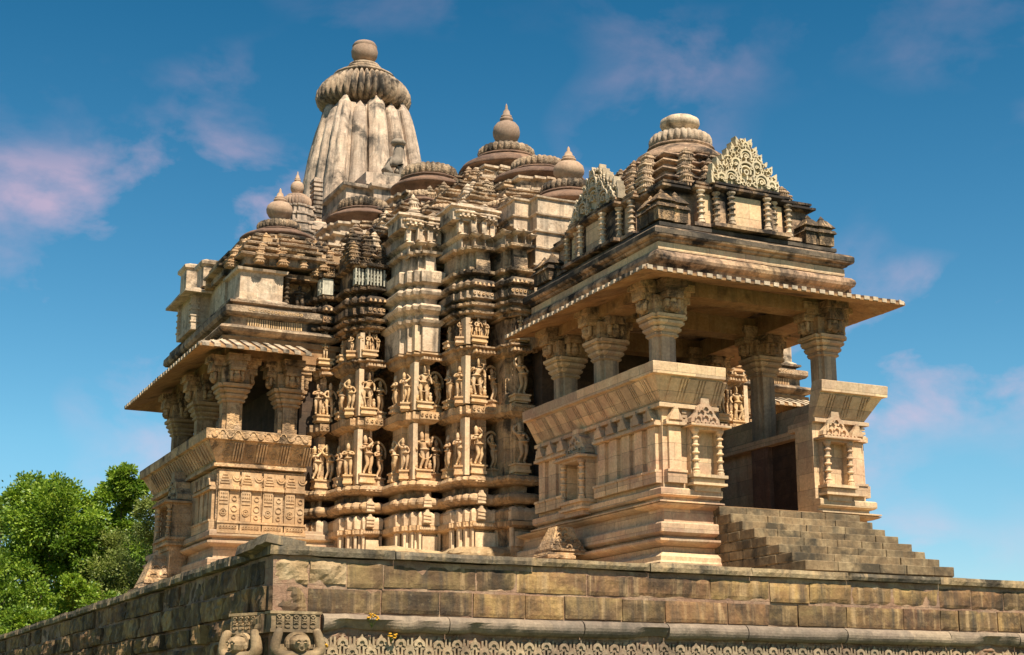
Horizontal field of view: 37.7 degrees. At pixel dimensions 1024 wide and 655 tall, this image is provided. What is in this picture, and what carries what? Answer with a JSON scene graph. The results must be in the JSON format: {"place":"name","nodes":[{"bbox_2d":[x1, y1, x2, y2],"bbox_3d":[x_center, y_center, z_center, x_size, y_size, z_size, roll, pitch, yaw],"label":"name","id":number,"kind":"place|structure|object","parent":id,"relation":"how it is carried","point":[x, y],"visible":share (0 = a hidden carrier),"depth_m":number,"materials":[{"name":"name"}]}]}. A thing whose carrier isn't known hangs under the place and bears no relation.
{"place":"outdoors","nodes":[
{"label":"outdoors","id":0,"kind":"place"},
{"bbox_2d":[0,534,1023,654],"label":"stone platform","id":1,"kind":"structure","parent":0,"point":[268,594],"depth_m":30.72,"materials":[{"name":"beige stone"}]},
{"bbox_2d":[367,613,379,627],"bbox_3d":[-2.599,5.469,27.986,0.261,0.280,0.207,7,-16,-25],"label":"flowering weed","id":2,"kind":"object","parent":1,"relation":"attached to","point":[373,616],"visible":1,"depth_m":27.97,"materials":[{"name":"yellow plant"}]},
{"bbox_2d":[386,633,397,642],"bbox_3d":[-2.248,5.829,28.114,0.217,0.187,0.148,7,-16,-25],"label":"flowering weed","id":3,"kind":"object","parent":1,"relation":"attached to","point":[390,636],"visible":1,"depth_m":28.09,"materials":[{"name":"yellow plant"}]},
{"bbox_2d":[124,40,905,591],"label":"stone temple","id":4,"kind":"structure","parent":1,"relation":"on","point":[506,342],"depth_m":44.71,"materials":[{"name":"stone"}]},
{"bbox_2d":[713,506,953,577],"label":"stone staircase","id":5,"kind":"structure","parent":1,"relation":"on","point":[778,539],"depth_m":35.41,"materials":[{"name":"beige stone"}]},
{"bbox_2d":[0,0,1023,583],"label":"sky","id":6,"kind":"structure","parent":0,"point":[141,140],"materials":[{"name":"blue"}]},
{"label":"ground","id":7,"kind":"structure","parent":0,"visible":0},
{"bbox_2d":[0,600,46,634],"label":"leafy tree","id":8,"kind":"object","parent":7,"relation":"on","point":[8,619],"visible":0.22,"depth_m":72.99,"materials":[{"name":"green plant"}]},
{"bbox_2d":[0,475,55,608],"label":"leafy tree","id":9,"kind":"object","parent":7,"relation":"on","point":[1,523],"visible":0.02,"depth_m":89.37,"materials":[{"name":"green plant"}]},
{"bbox_2d":[0,470,117,628],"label":"leafy tree","id":10,"kind":"object","parent":7,"relation":"on","point":[19,571],"visible":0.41,"depth_m":78.70,"materials":[{"name":"green plant"}]},
{"bbox_2d":[2,572,119,629],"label":"leafy tree","id":11,"kind":"object","parent":7,"relation":"on","point":[75,589],"visible":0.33,"depth_m":74.48,"materials":[{"name":"green plant"}]},
{"bbox_2d":[0,461,149,606],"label":"leafy tree","id":12,"kind":"object","parent":7,"relation":"on","point":[122,487],"visible":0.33,"depth_m":80.06,"materials":[{"name":"green plant"}]},
{"bbox_2d":[0,500,153,604],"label":"leafy tree","id":13,"kind":"object","parent":7,"relation":"on","point":[138,548],"visible":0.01,"depth_m":92.84,"materials":[{"name":"green plant"}]},
{"bbox_2d":[77,491,156,598],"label":"leafy tree","id":14,"kind":"object","parent":7,"relation":"on","point":[144,528],"visible":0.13,"depth_m":77.99,"materials":[{"name":"green plant"}]},
{"bbox_2d":[102,536,149,568],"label":"leafy tree","id":15,"kind":"object","parent":7,"relation":"on","point":[135,550],"visible":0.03,"depth_m":94.76,"materials":[{"name":"green plant"}]}
]}

